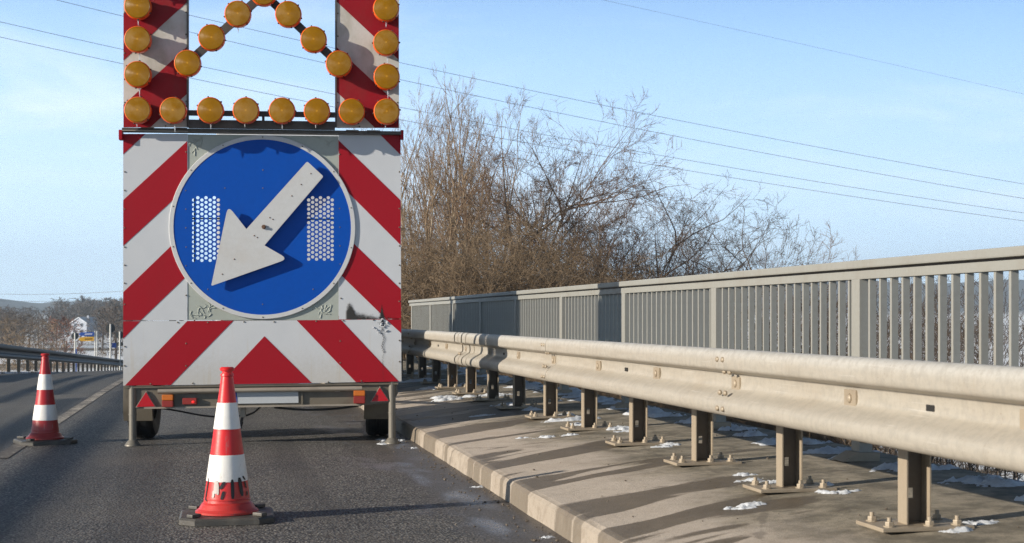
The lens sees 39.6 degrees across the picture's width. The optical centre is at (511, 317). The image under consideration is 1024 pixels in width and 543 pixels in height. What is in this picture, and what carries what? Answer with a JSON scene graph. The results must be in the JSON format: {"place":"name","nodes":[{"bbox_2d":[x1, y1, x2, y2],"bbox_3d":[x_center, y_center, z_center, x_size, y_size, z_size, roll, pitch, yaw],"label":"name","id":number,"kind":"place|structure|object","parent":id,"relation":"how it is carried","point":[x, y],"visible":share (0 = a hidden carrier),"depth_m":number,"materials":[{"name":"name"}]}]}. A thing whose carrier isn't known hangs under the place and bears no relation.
{"place":"outdoors","nodes":[
{"label":"outdoors","id":0,"kind":"place"},
{"bbox_2d":[0,370,571,542],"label":"road","id":1,"kind":"structure","parent":0,"point":[328,476],"depth_m":8.62,"materials":[{"name":"asphalt"}]},
{"bbox_2d":[13,353,76,445],"bbox_3d":[-3.717,0.641,11.324,0.432,0.713,0.432,0,0,-32],"label":"traffic cone","id":2,"kind":"object","parent":1,"relation":"on","point":[45,429],"visible":1,"depth_m":11.26,"materials":[{"name":"plastic"}]},
{"bbox_2d":[0,378,122,457],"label":"lane line","id":3,"kind":"object","parent":1,"relation":"on","point":[11,450],"visible":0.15,"depth_m":15.08,"materials":[{"name":"paint"}]},
{"bbox_2d":[179,367,274,525],"bbox_3d":[-1.412,0.622,7.048,0.456,0.753,0.456,0,0,-11],"label":"traffic cone","id":4,"kind":"object","parent":1,"relation":"on","point":[227,501],"visible":1,"depth_m":6.97,"materials":[{"name":"plastic"}]},
{"bbox_2d":[119,0,403,445],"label":"warning trailer","id":5,"kind":"object","parent":1,"relation":"on","point":[270,295],"visible":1,"depth_m":11.12,"materials":[{"name":"metal"}]},
{"bbox_2d":[215,134,385,384],"bbox_3d":[-2.755,-0.500,17.923,1.920,3.000,5.080,0,0,-12],"label":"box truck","id":6,"kind":"object","parent":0,"point":[312,229],"depth_m":15.49,"materials":[{"name":"white paint"}]},
{"bbox_2d":[0,280,1023,480],"bbox_3d":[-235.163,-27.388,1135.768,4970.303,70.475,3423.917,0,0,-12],"label":"terrain","id":7,"kind":"structure","parent":0,"point":[19,305],"depth_m":1301.35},
{"bbox_2d":[0,315,34,370],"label":"bare tree","id":8,"kind":"object","parent":7,"relation":"on","point":[12,329],"visible":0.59,"depth_m":142.87,"materials":[{"name":"brown plant"}]},
{"bbox_2d":[0,334,42,370],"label":"bush","id":9,"kind":"object","parent":7,"relation":"on","point":[23,343],"visible":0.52,"depth_m":114.35,"materials":[{"name":"brown plant"}]},
{"bbox_2d":[1,314,56,370],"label":"bare tree","id":10,"kind":"object","parent":7,"relation":"on","point":[32,320],"visible":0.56,"depth_m":162.22,"materials":[{"name":"brown plant"}]},
{"bbox_2d":[0,304,59,329],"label":"distant wood","id":11,"kind":"object","parent":7,"relation":"on","point":[25,313],"visible":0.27,"depth_m":644.70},
{"bbox_2d":[0,306,69,346],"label":"distant wood","id":12,"kind":"object","parent":7,"relation":"on","point":[3,316],"visible":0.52,"depth_m":357.63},
{"bbox_2d":[20,320,66,370],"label":"bare tree","id":13,"kind":"object","parent":7,"relation":"on","point":[54,329],"visible":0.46,"depth_m":177.03,"materials":[{"name":"brown plant"}]},
{"bbox_2d":[29,340,72,371],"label":"bush","id":14,"kind":"object","parent":7,"relation":"on","point":[53,366],"visible":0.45,"depth_m":129.22,"materials":[{"name":"brown plant"}]},
{"bbox_2d":[0,344,122,371],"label":"guardrail","id":15,"kind":"object","parent":7,"relation":"on","point":[18,353],"visible":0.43,"depth_m":49.39,"materials":[{"name":"metal"}]},
{"bbox_2d":[39,315,87,371],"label":"russet tree","id":16,"kind":"object","parent":7,"relation":"on","point":[71,329],"visible":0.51,"depth_m":191.61,"materials":[{"name":"brown plant"}]},
{"bbox_2d":[71,332,78,371],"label":"road sign","id":17,"kind":"object","parent":7,"relation":"on","point":[74,335],"visible":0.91,"depth_m":91.16,"materials":[{"name":"grey"}]},
{"bbox_2d":[48,295,122,333],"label":"distant wood","id":18,"kind":"object","parent":7,"relation":"on","point":[81,309],"visible":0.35,"depth_m":616.26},
{"bbox_2d":[70,316,101,337],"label":"house","id":19,"kind":"structure","parent":7,"relation":"on","point":[81,320],"depth_m":538.34,"materials":[{"name":"grey"}]},
{"bbox_2d":[79,331,97,370],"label":"direction sign","id":20,"kind":"object","parent":7,"relation":"on","point":[95,337],"visible":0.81,"depth_m":86.58,"materials":[{"name":"grey"}]},
{"bbox_2d":[84,307,121,350],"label":"bare tree","id":21,"kind":"object","parent":7,"relation":"on","point":[103,338],"visible":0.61,"depth_m":317.91,"materials":[{"name":"brown plant"}]},
{"bbox_2d":[92,305,122,358],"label":"bare tree","id":22,"kind":"object","parent":7,"relation":"on","point":[116,307],"visible":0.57,"depth_m":221.93,"materials":[{"name":"brown plant"}]},
{"bbox_2d":[106,324,115,357],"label":"road sign","id":23,"kind":"object","parent":7,"relation":"on","point":[110,328],"visible":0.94,"depth_m":77.18,"materials":[{"name":"grey"}]},
{"bbox_2d":[116,331,122,369],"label":"road sign","id":24,"kind":"object","parent":7,"relation":"on","point":[119,335],"visible":0.84,"depth_m":81.09,"materials":[{"name":"grey"}]},
{"bbox_2d":[93,297,152,338],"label":"distant wood","id":25,"kind":"object","parent":7,"relation":"on","point":[108,305],"visible":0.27,"depth_m":490.11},
{"bbox_2d":[349,102,486,278],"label":"bare tree","id":26,"kind":"object","parent":7,"relation":"on","point":[413,190],"visible":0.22,"depth_m":44.23,"materials":[{"name":"brown plant"}]},
{"bbox_2d":[400,239,449,358],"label":"bramble bush","id":27,"kind":"object","parent":7,"relation":"on","point":[417,287],"visible":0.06,"depth_m":37.65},
{"bbox_2d":[401,213,479,359],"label":"bramble bush","id":28,"kind":"object","parent":7,"relation":"on","point":[421,268],"visible":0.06,"depth_m":37.02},
{"bbox_2d":[392,61,498,360],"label":"bare tree","id":29,"kind":"object","parent":7,"relation":"on","point":[432,191],"visible":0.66,"depth_m":40.49,"materials":[{"name":"brown plant"}]},
{"bbox_2d":[401,230,494,354],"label":"bramble bush","id":30,"kind":"object","parent":7,"relation":"on","point":[410,250],"visible":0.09,"depth_m":34.70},
{"bbox_2d":[402,75,498,257],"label":"bare tree","id":31,"kind":"object","parent":7,"relation":"on","point":[442,172],"visible":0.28,"depth_m":45.59,"materials":[{"name":"brown plant"}]},
{"bbox_2d":[392,88,509,265],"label":"bare tree","id":32,"kind":"object","parent":7,"relation":"on","point":[442,163],"visible":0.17,"depth_m":52.21,"materials":[{"name":"brown plant"}]},
{"bbox_2d":[402,211,523,357],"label":"bramble bush","id":33,"kind":"object","parent":7,"relation":"on","point":[459,268],"visible":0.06,"depth_m":37.36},
{"bbox_2d":[401,211,534,316],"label":"bramble bush","id":34,"kind":"object","parent":7,"relation":"on","point":[447,245],"visible":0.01,"depth_m":45.43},
{"bbox_2d":[401,111,547,359],"bbox_3d":[-1.629,-1.703,38.949,4.562,8.018,6.673,0,0,16],"label":"bare tree","id":35,"kind":"object","parent":7,"relation":"on","point":[469,201],"visible":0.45,"depth_m":38.23,"materials":[{"name":"brown plant"}]},
{"bbox_2d":[401,209,555,316],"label":"bramble bush","id":36,"kind":"object","parent":7,"relation":"on","point":[479,244],"visible":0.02,"depth_m":39.12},
{"bbox_2d":[401,88,572,291],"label":"bare tree","id":37,"kind":"object","parent":7,"relation":"on","point":[491,154],"visible":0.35,"depth_m":41.26,"materials":[{"name":"brown plant"}]},
{"bbox_2d":[401,77,575,293],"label":"bare tree","id":38,"kind":"object","parent":7,"relation":"on","point":[460,155],"visible":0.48,"depth_m":42.61,"materials":[{"name":"brown plant"}]},
{"bbox_2d":[401,203,576,366],"bbox_3d":[-0.910,-0.316,36.831,5.190,5.372,5.049,0,0,-1],"label":"bramble bush","id":39,"kind":"object","parent":7,"relation":"on","point":[486,242],"visible":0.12,"depth_m":36.38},
{"bbox_2d":[428,110,556,255],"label":"bare tree","id":40,"kind":"object","parent":7,"relation":"on","point":[503,186],"visible":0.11,"depth_m":50.27,"materials":[{"name":"brown plant"}]},
{"bbox_2d":[401,179,584,369],"bbox_3d":[-1.043,-0.625,33.501,5.184,5.366,5.043,0,0,-16],"label":"bramble bush","id":41,"kind":"object","parent":7,"relation":"on","point":[466,287],"visible":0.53,"depth_m":33.46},
{"bbox_2d":[401,209,592,319],"bbox_3d":[-0.767,-0.189,38.675,7.127,5.334,8.649,0,0,13],"label":"bramble bush","id":42,"kind":"object","parent":7,"relation":"on","point":[405,250],"visible":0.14,"depth_m":36.35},
{"bbox_2d":[401,202,596,376],"bbox_3d":[-0.424,-0.215,34.992,5.356,5.319,6.819,0,0,-37],"label":"bramble bush","id":43,"kind":"object","parent":7,"relation":"on","point":[517,281],"visible":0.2,"depth_m":34.65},
{"bbox_2d":[1,37,1021,220],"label":"power line","id":44,"kind":"object","parent":7,"relation":"on","point":[529,143],"visible":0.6,"depth_m":83.60,"materials":[{"name":"grey metal"}]},
{"bbox_2d":[2,22,1021,212],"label":"power line","id":45,"kind":"object","parent":7,"relation":"on","point":[533,132],"visible":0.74,"depth_m":81.02,"materials":[{"name":"grey metal"}]},
{"bbox_2d":[408,116,642,286],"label":"bare tree","id":46,"kind":"object","parent":7,"relation":"on","point":[578,179],"visible":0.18,"depth_m":50.09,"materials":[{"name":"brown plant"}]},
{"bbox_2d":[401,110,659,280],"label":"bare tree","id":47,"kind":"object","parent":7,"relation":"on","point":[562,212],"visible":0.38,"depth_m":44.67,"materials":[{"name":"brown plant"}]},
{"bbox_2d":[414,132,663,281],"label":"bare tree","id":48,"kind":"object","parent":7,"relation":"on","point":[536,191],"visible":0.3,"depth_m":42.05,"materials":[{"name":"brown plant"}]},
{"bbox_2d":[58,0,1023,198],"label":"power line","id":49,"kind":"object","parent":7,"relation":"on","point":[581,117],"visible":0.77,"depth_m":71.67,"materials":[{"name":"grey metal"}]},
{"bbox_2d":[441,213,644,383],"bbox_3d":[1.597,0.162,35.264,6.844,5.355,4.642,0,0,-29],"label":"bramble bush","id":50,"kind":"object","parent":7,"relation":"on","point":[592,259],"visible":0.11,"depth_m":34.74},
{"bbox_2d":[445,200,657,386],"bbox_3d":[1.075,-0.041,35.059,5.898,5.857,7.509,0,0,14],"label":"bramble bush","id":51,"kind":"object","parent":7,"relation":"on","point":[556,261],"visible":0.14,"depth_m":34.55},
{"bbox_2d":[495,201,620,290],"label":"bramble bush","id":52,"kind":"object","parent":7,"relation":"on","point":[566,262],"visible":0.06,"depth_m":36.80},
{"bbox_2d":[512,254,618,394],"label":"bramble bush","id":53,"kind":"object","parent":7,"relation":"on","point":[574,283],"visible":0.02,"depth_m":31.97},
{"bbox_2d":[506,188,667,288],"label":"bare tree","id":54,"kind":"object","parent":7,"relation":"on","point":[585,240],"visible":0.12,"depth_m":38.70,"materials":[{"name":"brown plant"}]},
{"bbox_2d":[530,164,650,281],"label":"bare tree","id":55,"kind":"object","parent":7,"relation":"on","point":[561,204],"visible":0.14,"depth_m":47.18,"materials":[{"name":"brown plant"}]},
{"bbox_2d":[449,86,747,284],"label":"bare tree","id":56,"kind":"object","parent":7,"relation":"on","point":[602,178],"visible":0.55,"depth_m":50.83,"materials":[{"name":"brown plant"}]},
{"bbox_2d":[531,149,668,280],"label":"bare tree","id":57,"kind":"object","parent":7,"relation":"on","point":[623,214],"visible":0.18,"depth_m":47.83,"materials":[{"name":"brown plant"}]},
{"bbox_2d":[190,15,1021,183],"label":"power line","id":58,"kind":"object","parent":7,"relation":"on","point":[628,110],"visible":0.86,"depth_m":74.27,"materials":[{"name":"grey metal"}]},
{"bbox_2d":[479,186,734,339],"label":"bare tree","id":59,"kind":"object","parent":7,"relation":"on","point":[583,250],"visible":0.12,"depth_m":42.02,"materials":[{"name":"brown plant"}]},
{"bbox_2d":[531,160,695,279],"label":"bare tree","id":60,"kind":"object","parent":7,"relation":"on","point":[658,259],"visible":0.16,"depth_m":51.12,"materials":[{"name":"brown plant"}]},
{"bbox_2d":[529,245,703,397],"bbox_3d":[2.159,0.623,35.366,6.509,5.093,4.414,0,0,8],"label":"bramble bush","id":61,"kind":"object","parent":7,"relation":"on","point":[629,272],"visible":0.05,"depth_m":35.85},
{"bbox_2d":[542,187,721,312],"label":"bare tree","id":62,"kind":"object","parent":7,"relation":"on","point":[634,252],"visible":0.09,"depth_m":45.52,"materials":[{"name":"brown plant"}]},
{"bbox_2d":[597,391,667,408],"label":"bramble bush","id":63,"kind":"object","parent":7,"relation":"on","point":[620,396],"visible":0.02,"depth_m":26.60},
{"bbox_2d":[563,251,703,407],"bbox_3d":[2.917,0.815,32.636,4.090,4.719,6.031,0,0,-25],"label":"bramble bush","id":64,"kind":"object","parent":7,"relation":"on","point":[599,282],"visible":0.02,"depth_m":33.12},
{"bbox_2d":[598,392,691,411],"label":"bramble bush","id":65,"kind":"object","parent":7,"relation":"on","point":[649,402],"visible":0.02,"depth_m":20.97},
{"bbox_2d":[590,200,734,312],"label":"bare tree","id":66,"kind":"object","parent":7,"relation":"on","point":[677,250],"visible":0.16,"depth_m":42.47,"materials":[{"name":"brown plant"}]},
{"bbox_2d":[564,192,784,348],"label":"bare tree","id":67,"kind":"object","parent":7,"relation":"on","point":[669,256],"visible":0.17,"depth_m":46.67,"materials":[{"name":"brown plant"}]},
{"bbox_2d":[580,166,770,346],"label":"bare tree","id":68,"kind":"object","parent":7,"relation":"on","point":[675,242],"visible":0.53,"depth_m":42.40,"materials":[{"name":"brown plant"}]},
{"bbox_2d":[630,217,752,322],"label":"bare tree","id":69,"kind":"object","parent":7,"relation":"on","point":[739,258],"visible":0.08,"depth_m":47.53,"materials":[{"name":"brown plant"}]},
{"bbox_2d":[648,336,735,419],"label":"bramble bush","id":70,"kind":"object","parent":7,"relation":"on","point":[678,407],"depth_m":31.80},
{"bbox_2d":[583,166,820,312],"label":"bare tree","id":71,"kind":"object","parent":7,"relation":"on","point":[684,220],"visible":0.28,"depth_m":45.88,"materials":[{"name":"brown plant"}]},
{"bbox_2d":[615,192,788,330],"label":"bare tree","id":72,"kind":"object","parent":7,"relation":"on","point":[701,246],"visible":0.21,"depth_m":40.05,"materials":[{"name":"brown plant"}]},
{"bbox_2d":[648,319,762,424],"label":"bramble bush","id":73,"kind":"object","parent":7,"relation":"on","point":[673,408],"visible":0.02,"depth_m":31.31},
{"bbox_2d":[641,200,828,342],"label":"bare tree","id":74,"kind":"object","parent":7,"relation":"on","point":[694,261],"visible":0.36,"depth_m":42.49,"materials":[{"name":"brown plant"}]},
{"bbox_2d":[660,331,828,434],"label":"bramble bush","id":75,"kind":"object","parent":7,"relation":"on","point":[727,419],"visible":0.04,"depth_m":32.86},
{"bbox_2d":[682,331,807,435],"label":"bramble bush","id":76,"kind":"object","parent":7,"relation":"on","point":[746,421],"visible":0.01,"depth_m":37.25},
{"bbox_2d":[668,406,842,438],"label":"bramble bush","id":77,"kind":"object","parent":7,"relation":"on","point":[753,422],"visible":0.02,"depth_m":33.08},
{"bbox_2d":[675,194,847,425],"bbox_3d":[6.177,0.611,36.478,5.466,7.831,5.720,0,0,-2],"label":"bare tree","id":78,"kind":"object","parent":7,"relation":"on","point":[745,256],"visible":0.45,"depth_m":35.83,"materials":[{"name":"brown plant"}]},
{"bbox_2d":[676,207,846,349],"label":"bare tree","id":79,"kind":"object","parent":7,"relation":"on","point":[813,250],"visible":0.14,"depth_m":40.54,"materials":[{"name":"brown plant"}]},
{"bbox_2d":[703,216,878,349],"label":"bare tree","id":80,"kind":"object","parent":7,"relation":"on","point":[786,232],"visible":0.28,"depth_m":38.98,"materials":[{"name":"brown plant"}]},
{"bbox_2d":[703,220,878,355],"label":"bare tree","id":81,"kind":"object","parent":7,"relation":"on","point":[761,259],"visible":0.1,"depth_m":42.76,"materials":[{"name":"brown plant"}]},
{"bbox_2d":[769,284,847,351],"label":"bare tree","id":82,"kind":"object","parent":7,"relation":"on","point":[810,323],"visible":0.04,"depth_m":44.35,"materials":[{"name":"brown plant"}]},
{"bbox_2d":[605,0,1021,93],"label":"power line","id":83,"kind":"object","parent":7,"relation":"on","point":[812,46],"visible":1,"depth_m":70.81,"materials":[{"name":"grey metal"}]},
{"bbox_2d":[764,426,873,449],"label":"bramble bush","id":84,"kind":"object","parent":7,"relation":"on","point":[816,435],"visible":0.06,"depth_m":33.12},
{"bbox_2d":[762,289,924,448],"bbox_3d":[8.407,2.004,36.448,4.249,6.338,3.941,0,0,23],"label":"bare tree","id":85,"kind":"object","parent":7,"relation":"on","point":[837,334],"visible":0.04,"depth_m":36.21,"materials":[{"name":"brown plant"}]},
{"bbox_2d":[762,276,937,438],"bbox_3d":[7.996,1.842,37.530,6.518,6.498,5.118,0,0,11],"label":"bare tree","id":86,"kind":"object","parent":7,"relation":"on","point":[877,335],"visible":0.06,"depth_m":36.54,"materials":[{"name":"brown plant"}]},
{"bbox_2d":[803,343,898,453],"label":"bramble bush","id":87,"kind":"object","parent":7,"relation":"on","point":[847,441],"visible":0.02,"depth_m":33.83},
{"bbox_2d":[793,287,937,355],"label":"bare tree","id":88,"kind":"object","parent":7,"relation":"on","point":[847,324],"visible":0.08,"depth_m":40.01,"materials":[{"name":"brown plant"}]},
{"bbox_2d":[809,432,934,462],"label":"bramble bush","id":89,"kind":"object","parent":7,"relation":"on","point":[873,444],"depth_m":12.62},
{"bbox_2d":[785,291,964,464],"bbox_3d":[9.432,2.064,37.662,5.596,7.128,3.474,0,0,16],"label":"sapling","id":90,"kind":"object","parent":7,"relation":"on","point":[900,334],"visible":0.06,"depth_m":36.77,"materials":[{"name":"brown plant"}]},
{"bbox_2d":[734,314,1023,344],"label":"distant wood","id":91,"kind":"object","parent":7,"relation":"on","point":[975,336],"visible":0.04,"depth_m":390.77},
{"bbox_2d":[785,277,975,456],"bbox_3d":[7.099,1.731,27.431,3.898,5.816,3.616,0,0,-3],"label":"sapling","id":92,"kind":"object","parent":7,"relation":"on","point":[888,337],"visible":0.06,"depth_m":27.45,"materials":[{"name":"brown plant"}]},
{"bbox_2d":[823,284,961,466],"bbox_3d":[4.849,1.607,17.657,1.853,4.141,3.022,0,0,16],"label":"sapling","id":93,"kind":"object","parent":7,"relation":"on","point":[899,358],"visible":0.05,"depth_m":17.75,"materials":[{"name":"brown plant"}]},
{"bbox_2d":[803,290,991,463],"bbox_3d":[7.292,2.194,25.296,4.344,5.534,2.697,0,0,44],"label":"sapling","id":94,"kind":"object","parent":7,"relation":"on","point":[912,359],"visible":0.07,"depth_m":25.57,"materials":[{"name":"brown plant"}]},
{"bbox_2d":[818,278,1022,480],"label":"sapling","id":95,"kind":"object","parent":7,"relation":"on","point":[900,356],"visible":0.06,"depth_m":23.18,"materials":[{"name":"brown plant"}]},
{"bbox_2d":[875,297,975,469],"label":"sapling","id":96,"kind":"object","parent":7,"relation":"on","point":[934,337],"visible":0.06,"depth_m":33.99,"materials":[{"name":"brown plant"}]},
{"bbox_2d":[875,277,992,463],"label":"sapling","id":97,"kind":"object","parent":7,"relation":"on","point":[935,331],"visible":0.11,"depth_m":31.19,"materials":[{"name":"brown plant"}]},
{"bbox_2d":[872,286,1003,472],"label":"sapling","id":98,"kind":"object","parent":7,"relation":"on","point":[949,349],"visible":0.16,"depth_m":26.38,"materials":[{"name":"brown plant"}]},
{"bbox_2d":[876,280,1023,478],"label":"sapling","id":99,"kind":"object","parent":7,"relation":"on","point":[987,469],"visible":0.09,"depth_m":20.03,"materials":[{"name":"brown plant"}]},
{"bbox_2d":[876,302,1023,477],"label":"sapling","id":100,"kind":"object","parent":7,"relation":"on","point":[1022,350],"visible":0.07,"depth_m":24.44,"materials":[{"name":"brown plant"}]},
{"bbox_2d":[910,279,990,465],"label":"sapling","id":101,"kind":"object","parent":7,"relation":"on","point":[947,329],"visible":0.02,"depth_m":39.19,"materials":[{"name":"brown plant"}]},
{"bbox_2d":[887,278,1023,478],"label":"sapling","id":102,"kind":"object","parent":7,"relation":"on","point":[978,323],"visible":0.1,"depth_m":36.55,"materials":[{"name":"brown plant"}]},
{"bbox_2d":[911,279,1008,471],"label":"sapling","id":103,"kind":"object","parent":7,"relation":"on","point":[963,353],"visible":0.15,"depth_m":29.56,"materials":[{"name":"brown plant"}]},
{"bbox_2d":[910,291,1023,478],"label":"sapling","id":104,"kind":"object","parent":7,"relation":"on","point":[989,358],"visible":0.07,"depth_m":34.00,"materials":[{"name":"brown plant"}]},
{"bbox_2d":[935,273,1023,474],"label":"sapling","id":105,"kind":"object","parent":7,"relation":"on","point":[1005,284],"visible":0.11,"depth_m":32.20,"materials":[{"name":"brown plant"}]},
{"bbox_2d":[943,319,1023,479],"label":"sapling","id":106,"kind":"object","parent":7,"relation":"on","point":[1020,335],"visible":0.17,"depth_m":22.43,"materials":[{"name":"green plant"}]},
{"bbox_2d":[0,0,1023,302],"label":"sky","id":107,"kind":"structure","parent":0,"point":[61,112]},
{"bbox_2d":[321,360,1023,542],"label":"pavement","id":108,"kind":"structure","parent":0,"point":[657,497],"depth_m":7.12,"materials":[{"name":"concrete"}]},
{"bbox_2d":[348,377,1018,542],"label":"grit","id":109,"kind":"object","parent":108,"relation":"on","point":[536,476],"visible":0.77,"depth_m":8.12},
{"bbox_2d":[375,364,1023,537],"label":"snow remnants","id":110,"kind":"object","parent":108,"relation":"on","point":[978,480],"visible":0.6,"depth_m":8.74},
{"bbox_2d":[401,329,1023,532],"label":"guardrail","id":111,"kind":"object","parent":108,"relation":"on","point":[917,414],"visible":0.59,"depth_m":6.03,"materials":[{"name":"metal"}]},
{"bbox_2d":[405,245,1023,461],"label":"bridge railing","id":112,"kind":"object","parent":108,"relation":"on","point":[664,311],"visible":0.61,"depth_m":8.90,"materials":[{"name":"metal"}]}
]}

